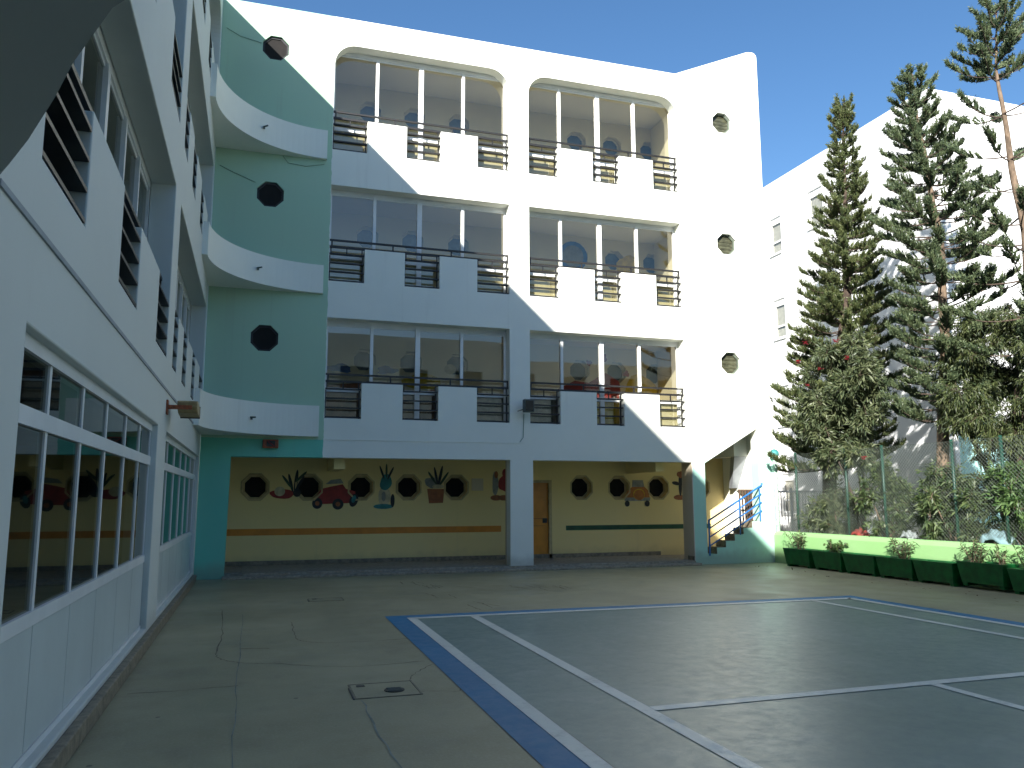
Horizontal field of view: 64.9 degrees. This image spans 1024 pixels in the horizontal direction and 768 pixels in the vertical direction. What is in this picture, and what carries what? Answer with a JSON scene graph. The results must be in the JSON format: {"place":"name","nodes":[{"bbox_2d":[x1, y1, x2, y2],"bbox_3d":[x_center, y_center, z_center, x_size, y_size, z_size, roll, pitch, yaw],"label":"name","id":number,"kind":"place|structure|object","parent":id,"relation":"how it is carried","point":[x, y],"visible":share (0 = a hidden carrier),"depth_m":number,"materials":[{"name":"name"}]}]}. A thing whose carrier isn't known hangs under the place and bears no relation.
{"place":"outdoors","nodes":[
{"label":"outdoors","id":0,"kind":"place"},
{"bbox_2d":[193,0,779,579],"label":"school building","id":1,"kind":"structure","parent":0,"point":[431,260],"depth_m":19.56,"materials":[{"name":"paint"}]},
{"bbox_2d":[243,475,267,498],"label":"octagonal window","id":2,"kind":"structure","parent":1,"relation":"in","point":[255,486],"depth_m":18.80,"materials":[{"name":"black glass"}]},
{"bbox_2d":[250,325,277,350],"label":"octagonal window","id":3,"kind":"structure","parent":1,"relation":"in","point":[264,338],"depth_m":17.26,"materials":[{"name":"black glass"}]},
{"bbox_2d":[262,439,278,447],"bbox_3d":[-5.059,1.253,16.877,0.320,0.180,0.148,2,-8,-17],"label":"emergency lamp","id":4,"kind":"object","parent":1,"relation":"attached to","point":[270,443],"visible":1,"depth_m":16.83,"materials":[{"name":"red plastic"}]},
{"bbox_2d":[257,182,283,206],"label":"octagonal window","id":5,"kind":"structure","parent":1,"relation":"in","point":[269,194],"depth_m":17.72,"materials":[{"name":"black glass"}]},
{"bbox_2d":[263,37,288,60],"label":"octagonal window","id":6,"kind":"structure","parent":1,"relation":"in","point":[275,48],"depth_m":18.20,"materials":[{"name":"black glass"}]},
{"bbox_2d":[297,475,320,498],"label":"octagonal window","id":7,"kind":"structure","parent":1,"relation":"in","point":[310,487],"depth_m":19.17,"materials":[{"name":"black glass"}]},
{"bbox_2d":[349,476,371,498],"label":"octagonal window","id":8,"kind":"structure","parent":1,"relation":"in","point":[362,486],"depth_m":19.53,"materials":[{"name":"black glass"}]},
{"bbox_2d":[353,350,374,370],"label":"octagonal window","id":9,"kind":"structure","parent":1,"relation":"in","point":[361,358],"depth_m":19.96,"materials":[{"name":"grey glass"}]},
{"bbox_2d":[356,228,376,247],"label":"octagonal window","id":10,"kind":"structure","parent":1,"relation":"in","point":[364,234],"depth_m":20.40,"materials":[{"name":"blue glass"}]},
{"bbox_2d":[359,104,379,121],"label":"octagonal window","id":11,"kind":"structure","parent":1,"relation":"in","point":[366,109],"depth_m":20.88,"materials":[{"name":"blue glass"}]},
{"bbox_2d":[400,352,414,372],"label":"octagonal window","id":12,"kind":"structure","parent":1,"relation":"in","point":[407,360],"depth_m":20.30,"materials":[{"name":"grey glass"}]},
{"bbox_2d":[397,476,418,498],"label":"octagonal window","id":13,"kind":"structure","parent":1,"relation":"in","point":[408,486],"depth_m":19.87,"materials":[{"name":"black glass"}]},
{"bbox_2d":[402,232,415,251],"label":"octagonal window","id":14,"kind":"structure","parent":1,"relation":"in","point":[408,239],"depth_m":20.74,"materials":[{"name":"blue glass"}]},
{"bbox_2d":[404,110,423,127],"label":"octagonal window","id":15,"kind":"structure","parent":1,"relation":"in","point":[410,115],"depth_m":21.22,"materials":[{"name":"blue glass"}]},
{"bbox_2d":[325,320,505,422],"bbox_3d":[-2.150,-0.232,18.454,4.290,2.290,0.084,2,-8,-17],"label":"window","id":16,"kind":"structure","parent":1,"relation":"in","point":[417,329],"depth_m":18.47,"materials":[{"name":"white metal"}]},
{"bbox_2d":[329,189,505,292],"bbox_3d":[-2.158,-3.252,18.884,4.290,2.290,0.084,2,-8,-17],"label":"window","id":17,"kind":"structure","parent":1,"relation":"in","point":[375,197],"depth_m":18.91,"materials":[{"name":"white metal"}]},
{"bbox_2d":[333,53,505,168],"bbox_3d":[-2.166,-6.460,19.340,4.290,2.650,0.084,2,-8,-17],"label":"window","id":18,"kind":"structure","parent":1,"relation":"in","point":[421,67],"depth_m":19.38,"materials":[{"name":"white metal"}]},
{"bbox_2d":[446,476,465,498],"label":"octagonal window","id":19,"kind":"structure","parent":1,"relation":"in","point":[455,486],"depth_m":20.24,"materials":[{"name":"black glass"}]},
{"bbox_2d":[447,355,465,374],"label":"octagonal window","id":20,"kind":"structure","parent":1,"relation":"in","point":[453,359],"depth_m":20.68,"materials":[{"name":"grey glass"}]},
{"bbox_2d":[448,237,466,255],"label":"octagonal window","id":21,"kind":"structure","parent":1,"relation":"in","point":[454,242],"depth_m":21.11,"materials":[{"name":"blue glass"}]},
{"bbox_2d":[449,117,467,133],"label":"octagonal window","id":22,"kind":"structure","parent":1,"relation":"in","point":[455,121],"depth_m":21.58,"materials":[{"name":"blue glass"}]},
{"bbox_2d":[518,399,533,412],"bbox_3d":[0.307,0.513,18.593,0.341,0.300,0.350,2,-8,-17],"label":"floodlight","id":23,"kind":"object","parent":1,"relation":"attached to","point":[528,405],"visible":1,"depth_m":18.45,"materials":[{"name":"black metal"}]},
{"bbox_2d":[533,483,547,553],"bbox_3d":[0.554,3.487,20.617,0.780,1.900,0.082,2,-8,-17],"label":"door","id":24,"kind":"structure","parent":1,"relation":"in","point":[540,490],"depth_m":20.68,"materials":[{"name":"wood"}]},
{"bbox_2d":[567,134,583,149],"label":"octagonal window","id":25,"kind":"structure","parent":1,"relation":"in","point":[571,138],"depth_m":22.60,"materials":[{"name":"blue glass"}]},
{"bbox_2d":[570,361,586,380],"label":"octagonal window","id":26,"kind":"structure","parent":1,"relation":"in","point":[578,370],"depth_m":21.68,"materials":[{"name":"grey glass"}]},
{"bbox_2d":[572,477,588,497],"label":"octagonal window","id":27,"kind":"structure","parent":1,"relation":"in","point":[580,487],"depth_m":21.24,"materials":[{"name":"black glass"}]},
{"bbox_2d":[529,83,672,189],"bbox_3d":[2.262,-6.273,20.731,4.200,2.650,0.084,2,-8,-17],"label":"window","id":28,"kind":"structure","parent":1,"relation":"in","point":[596,95],"depth_m":20.78,"materials":[{"name":"white metal"}]},
{"bbox_2d":[529,211,676,305],"bbox_3d":[2.270,-3.066,20.274,4.200,2.290,0.084,2,-8,-17],"label":"window","id":29,"kind":"structure","parent":1,"relation":"in","point":[598,222],"depth_m":20.31,"materials":[{"name":"white paint"}]},
{"bbox_2d":[530,333,680,427],"bbox_3d":[2.278,-0.046,19.845,4.200,2.290,0.084,2,-8,-17],"label":"window","id":30,"kind":"structure","parent":1,"relation":"in","point":[600,340],"depth_m":19.88,"materials":[{"name":"white metal"}]},
{"bbox_2d":[603,139,618,154],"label":"octagonal window","id":31,"kind":"structure","parent":1,"relation":"in","point":[607,143],"depth_m":22.93,"materials":[{"name":"blue glass"}]},
{"bbox_2d":[605,252,620,269],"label":"octagonal window","id":32,"kind":"structure","parent":1,"relation":"in","point":[611,258],"depth_m":22.44,"materials":[{"name":"blue glass"}]},
{"bbox_2d":[607,363,623,381],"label":"octagonal window","id":33,"kind":"structure","parent":1,"relation":"in","point":[614,370],"depth_m":22.02,"materials":[{"name":"grey glass"}]},
{"bbox_2d":[610,477,625,497],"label":"octagonal window","id":34,"kind":"structure","parent":1,"relation":"in","point":[617,485],"depth_m":21.57,"materials":[{"name":"black glass"}]},
{"bbox_2d":[640,144,650,159],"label":"octagonal window","id":35,"kind":"structure","parent":1,"relation":"in","point":[644,148],"depth_m":23.26,"materials":[{"name":"blue glass"}]},
{"bbox_2d":[643,256,653,272],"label":"octagonal window","id":36,"kind":"structure","parent":1,"relation":"in","point":[648,262],"depth_m":22.79,"materials":[{"name":"blue glass"}]},
{"bbox_2d":[646,365,657,383],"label":"octagonal window","id":37,"kind":"structure","parent":1,"relation":"in","point":[651,372],"depth_m":22.35,"materials":[{"name":"grey glass"}]},
{"bbox_2d":[649,478,664,497],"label":"octagonal window","id":38,"kind":"structure","parent":1,"relation":"in","point":[656,486],"depth_m":21.92,"materials":[{"name":"black glass"}]},
{"bbox_2d":[712,114,728,132],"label":"octagonal window","id":39,"kind":"structure","parent":1,"relation":"in","point":[720,123],"depth_m":21.67,"materials":[{"name":"beige glass"}]},
{"bbox_2d":[717,234,733,254],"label":"octagonal window","id":40,"kind":"structure","parent":1,"relation":"in","point":[725,244],"depth_m":21.20,"materials":[{"name":"beige glass"}]},
{"bbox_2d":[721,353,738,373],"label":"octagonal window","id":41,"kind":"structure","parent":1,"relation":"in","point":[729,361],"depth_m":20.75,"materials":[{"name":"beige glass"}]},
{"bbox_2d":[64,518,1023,767],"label":"courtyard ground","id":42,"kind":"structure","parent":0,"point":[297,713],"depth_m":8.07,"materials":[{"name":"concrete"}]},
{"bbox_2d":[0,0,222,767],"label":"school wing","id":43,"kind":"structure","parent":42,"relation":"on","point":[107,152],"depth_m":5.93,"materials":[{"name":"white paint"}]},
{"bbox_2d":[0,332,152,767],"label":"window","id":44,"kind":"structure","parent":43,"relation":"in","point":[73,585],"depth_m":5.29,"materials":[{"name":"white metal"}]},
{"bbox_2d":[73,26,150,238],"bbox_3d":[-3.646,-1.848,7.072,0.084,2.290,6.250,2,-8,-17],"label":"window","id":45,"kind":"structure","parent":43,"relation":"in","point":[94,67],"depth_m":7.76,"materials":[{"name":"white metal"}]},
{"bbox_2d":[156,435,195,610],"bbox_3d":[-5.450,2.167,13.073,0.070,2.300,6.350,2,-8,-17],"label":"window","id":46,"kind":"structure","parent":43,"relation":"in","point":[179,477],"depth_m":12.70,"materials":[{"name":"white metal"}]},
{"bbox_2d":[175,266,190,339],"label":"window","id":47,"kind":"structure","parent":43,"relation":"in","point":[183,305],"depth_m":15.17,"materials":[{"name":"grey glass"}]},
{"bbox_2d":[166,400,200,418],"bbox_3d":[-4.259,0.326,10.448,0.362,0.200,0.660,2,-8,-17],"label":"floodlight","id":48,"kind":"object","parent":43,"relation":"attached to","point":[189,409],"visible":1,"depth_m":10.28,"materials":[{"name":"metal"}]},
{"bbox_2d":[187,96,196,154],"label":"window","id":49,"kind":"structure","parent":43,"relation":"in","point":[187,96],"depth_m":14.60,"materials":[{"name":"white metal"}]},
{"bbox_2d":[130,610,460,693],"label":"ground cracks","id":50,"kind":"object","parent":42,"relation":"on","point":[277,663],"visible":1,"depth_m":7.96,"materials":[{"name":"grey concrete"}]},
{"bbox_2d":[231,614,401,767],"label":"ground cracks","id":51,"kind":"object","parent":42,"relation":"on","point":[370,717],"visible":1,"depth_m":5.84,"materials":[{"name":"grey concrete"}]},
{"bbox_2d":[307,597,343,601],"bbox_3d":[-2.995,3.469,12.927,0.560,0.028,0.384,2,-8,-17],"label":"manhole cover","id":52,"kind":"object","parent":42,"relation":"on","point":[325,599],"visible":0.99,"depth_m":12.93,"materials":[{"name":"metal"}]},
{"bbox_2d":[348,680,422,699],"bbox_3d":[-1.085,2.594,6.812,0.570,0.028,0.534,2,-8,-17],"label":"manhole cover","id":53,"kind":"object","parent":42,"relation":"on","point":[368,690],"visible":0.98,"depth_m":6.78,"materials":[{"name":"metal"}]},
{"bbox_2d":[384,687,404,692],"bbox_3d":[-0.991,2.574,6.785,0.168,0.013,0.168,2,-8,-17],"label":"drain grate","id":54,"kind":"object","parent":53,"relation":"on","point":[394,689],"visible":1,"depth_m":6.76,"materials":[{"name":"metal"}]},
{"bbox_2d":[401,582,571,609],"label":"ground scuffs","id":55,"kind":"object","parent":42,"relation":"on","point":[479,588],"visible":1,"depth_m":14.60,"materials":[{"name":"grey concrete"}]},
{"bbox_2d":[418,599,1023,767],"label":"court surface","id":56,"kind":"object","parent":42,"relation":"on","point":[648,657],"visible":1,"depth_m":7.16,"materials":[{"name":"paint"}]},
{"bbox_2d":[385,595,1023,767],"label":"court border","id":57,"kind":"object","parent":56,"relation":"on","point":[541,745],"visible":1,"depth_m":6.95,"materials":[{"name":"blue paint"}]},
{"bbox_2d":[408,598,1023,767],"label":"court lines","id":58,"kind":"object","parent":56,"relation":"on","point":[583,753],"visible":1,"depth_m":6.68,"materials":[{"name":"paint"}]},
{"bbox_2d":[746,456,781,530],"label":"boundary wall","id":59,"kind":"structure","parent":42,"relation":"on","point":[779,500],"depth_m":27.45,"materials":[{"name":"white paint"}]},
{"bbox_2d":[746,488,821,532],"bbox_3d":[7.877,4.083,24.227,4.350,1.900,0.110,2,-8,-17],"label":"metal railing","id":60,"kind":"object","parent":42,"relation":"on","point":[792,508],"visible":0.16,"depth_m":24.42,"materials":[{"name":"grey metal"}]},
{"bbox_2d":[783,547,818,568],"bbox_3d":[6.792,4.067,18.843,0.368,0.420,0.948,2,-8,-17],"label":"planter box","id":61,"kind":"object","parent":42,"relation":"on","point":[797,557],"visible":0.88,"depth_m":18.73,"materials":[{"name":"plastic"}]},
{"bbox_2d":[782,528,807,549],"bbox_3d":[6.747,3.650,19.077,0.469,0.579,0.959,2,-8,-17],"label":"potted plant","id":62,"kind":"object","parent":61,"relation":"on","point":[800,539],"visible":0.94,"depth_m":18.97,"materials":[{"name":"green plant"}]},
{"bbox_2d":[811,550,852,571],"bbox_3d":[7.110,3.927,17.863,0.368,0.420,0.948,3,-9,-18],"label":"planter box","id":63,"kind":"object","parent":42,"relation":"on","point":[824,559],"visible":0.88,"depth_m":17.77,"materials":[{"name":"plastic"}]},
{"bbox_2d":[823,538,848,552],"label":"potted plant","id":64,"kind":"object","parent":63,"relation":"in","point":[839,547],"visible":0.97,"depth_m":17.74,"materials":[{"name":"green plant"}]},
{"bbox_2d":[842,553,885,576],"bbox_3d":[7.411,3.791,16.909,0.368,0.420,0.948,2,-8,-17],"label":"planter box","id":65,"kind":"object","parent":42,"relation":"on","point":[859,563],"visible":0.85,"depth_m":16.82,"materials":[{"name":"plastic"}]},
{"bbox_2d":[875,556,919,580],"bbox_3d":[7.709,3.657,15.974,0.368,0.420,0.948,3,-9,-18],"label":"planter box","id":66,"kind":"object","parent":42,"relation":"on","point":[891,566],"visible":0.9,"depth_m":15.89,"materials":[{"name":"plastic"}]},
{"bbox_2d":[886,536,918,558],"bbox_3d":[7.739,3.252,15.944,0.401,0.523,0.780,2,-8,-17],"label":"potted plant","id":67,"kind":"object","parent":66,"relation":"on","point":[906,551],"visible":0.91,"depth_m":15.91,"materials":[{"name":"green plant"}]},
{"bbox_2d":[774,531,1023,590],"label":"garden wall","id":68,"kind":"structure","parent":42,"relation":"on","point":[938,550],"depth_m":16.49,"materials":[{"name":"green paint"}]},
{"bbox_2d":[912,559,964,586],"bbox_3d":[8.001,3.524,15.048,0.368,0.420,0.948,2,-8,-17],"label":"planter box","id":69,"kind":"object","parent":42,"relation":"on","point":[928,570],"visible":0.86,"depth_m":14.93,"materials":[{"name":"plastic"}]},
{"bbox_2d":[956,560,1018,589],"bbox_3d":[8.322,3.338,14.096,0.368,0.420,0.948,3,-9,-18],"label":"planter box","id":70,"kind":"object","parent":42,"relation":"on","point":[986,573],"visible":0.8,"depth_m":13.96,"materials":[{"name":"plastic"}]},
{"bbox_2d":[957,537,990,562],"bbox_3d":[8.273,3.011,14.367,0.337,0.547,0.654,2,-8,-17],"label":"potted plant","id":71,"kind":"object","parent":70,"relation":"in","point":[979,557],"visible":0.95,"depth_m":14.35,"materials":[{"name":"green plant"}]},
{"bbox_2d":[991,541,1011,564],"bbox_3d":[8.435,2.946,13.898,0.274,0.446,0.455,2,-8,-17],"label":"potted plant","id":72,"kind":"object","parent":70,"relation":"in","point":[998,557],"visible":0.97,"depth_m":13.88,"materials":[{"name":"green plant"}]},
{"bbox_2d":[1007,568,1023,594],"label":"planter box","id":73,"kind":"object","parent":42,"relation":"on","point":[1016,575],"visible":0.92,"depth_m":13.39,"materials":[{"name":"plastic"}]},
{"bbox_2d":[1011,539,1023,568],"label":"potted plant","id":74,"kind":"object","parent":73,"relation":"on","point":[1019,553],"visible":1,"depth_m":13.51,"materials":[{"name":"green plant"}]},
{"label":"garden soil","id":75,"kind":"structure","parent":42,"relation":"on","visible":0},
{"bbox_2d":[794,476,874,534],"bbox_3d":[7.761,3.100,19.390,1.480,1.750,2.106,0,-8,-4],"label":"garden shrub","id":76,"kind":"object","parent":75,"relation":"on","point":[823,507],"visible":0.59,"depth_m":19.25,"materials":[{"name":"green plant"}]},
{"bbox_2d":[766,92,907,524],"bbox_3d":[8.130,-1.716,20.682,3.766,11.228,3.333,-6,-10,38],"label":"norfolk pine","id":77,"kind":"object","parent":75,"relation":"on","point":[834,302],"visible":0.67,"depth_m":20.02,"materials":[{"name":"green plant"}]},
{"bbox_2d":[784,324,892,530],"bbox_3d":[7.819,1.168,19.066,2.302,4.944,2.938,2,-8,-17],"label":"oleander","id":78,"kind":"object","parent":75,"relation":"on","point":[862,379],"visible":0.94,"depth_m":18.76,"materials":[{"name":"green plant"}]},
{"bbox_2d":[851,527,869,535],"bbox_3d":[7.822,3.333,18.081,0.329,0.262,0.451,2,-8,-17],"label":"red cloth","id":79,"kind":"object","parent":75,"relation":"on","point":[857,533],"visible":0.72,"depth_m":17.97,"materials":[{"name":"red fabric"}]},
{"bbox_2d":[847,451,918,537],"bbox_3d":[8.199,2.559,17.603,1.190,2.197,1.562,7,-11,-40],"label":"garden shrub","id":80,"kind":"object","parent":75,"relation":"on","point":[866,497],"visible":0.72,"depth_m":17.51,"materials":[{"name":"green plant"}]},
{"bbox_2d":[788,435,1023,544],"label":"chain link fence","id":81,"kind":"object","parent":75,"relation":"on","point":[954,478],"visible":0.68,"depth_m":16.72,"materials":[{"name":"metal"}]},
{"bbox_2d":[900,530,919,538],"bbox_3d":[8.253,3.143,16.730,0.284,0.222,0.401,2,-8,-17],"label":"plastic bag","id":82,"kind":"object","parent":75,"relation":"on","point":[905,534],"visible":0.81,"depth_m":16.63,"materials":[{"name":"white plastic"}]},
{"bbox_2d":[866,62,1022,540],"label":"norfolk pine","id":83,"kind":"object","parent":75,"relation":"on","point":[933,252],"visible":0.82,"depth_m":17.18,"materials":[{"name":"green plant"}]},
{"bbox_2d":[906,458,1001,543],"bbox_3d":[8.742,2.382,15.918,1.455,2.015,2.406,2,-8,-17],"label":"garden shrub","id":84,"kind":"object","parent":75,"relation":"on","point":[924,510],"visible":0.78,"depth_m":15.80,"materials":[{"name":"green plant"}]},
{"bbox_2d":[923,302,1023,542],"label":"feathery tree","id":85,"kind":"object","parent":75,"relation":"on","point":[974,422],"visible":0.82,"depth_m":16.06,"materials":[{"name":"green plant"}]},
{"bbox_2d":[934,0,1023,365],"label":"norfolk pine","id":86,"kind":"object","parent":75,"relation":"on","point":[1010,36],"visible":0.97,"depth_m":16.26,"materials":[{"name":"green plant"}]},
{"bbox_2d":[979,528,1018,544],"bbox_3d":[8.891,2.808,14.736,0.378,0.331,0.695,2,-8,-17],"label":"plastic tarp","id":87,"kind":"object","parent":75,"relation":"on","point":[990,539],"visible":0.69,"depth_m":14.66,"materials":[{"name":"white plastic"}]},
{"bbox_2d":[979,460,1023,544],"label":"garden shrub","id":88,"kind":"object","parent":75,"relation":"on","point":[1012,497],"visible":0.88,"depth_m":14.52,"materials":[{"name":"green plant"}]},
{"bbox_2d":[197,0,1023,498],"label":"sky","id":89,"kind":"structure","parent":0,"point":[807,52],"materials":[{"name":"blue"}]},
{"bbox_2d":[763,89,1023,535],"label":"building","id":90,"kind":"structure","parent":0,"point":[790,199],"depth_m":23.59,"materials":[{"name":"paint"}]},
{"bbox_2d":[769,216,781,257],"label":"window","id":91,"kind":"structure","parent":90,"relation":"in","point":[775,223],"depth_m":28.50,"materials":[{"name":"white metal"}]},
{"bbox_2d":[773,298,785,341],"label":"window","id":92,"kind":"structure","parent":90,"relation":"in","point":[779,304],"depth_m":28.08,"materials":[{"name":"white metal"}]},
{"bbox_2d":[778,385,789,427],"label":"window","id":93,"kind":"structure","parent":90,"relation":"in","point":[781,396],"depth_m":27.69,"materials":[{"name":"white metal"}]},
{"bbox_2d":[782,474,794,514],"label":"window","id":94,"kind":"structure","parent":90,"relation":"in","point":[786,477],"depth_m":27.30,"materials":[{"name":"white metal"}]},
{"bbox_2d":[807,187,823,230],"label":"window","id":95,"kind":"structure","parent":90,"relation":"in","point":[813,200],"depth_m":26.60,"materials":[{"name":"white metal"}]},
{"bbox_2d":[813,282,826,321],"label":"window","id":96,"kind":"structure","parent":90,"relation":"in","point":[817,285],"depth_m":26.22,"materials":[{"name":"white metal"}]}
]}

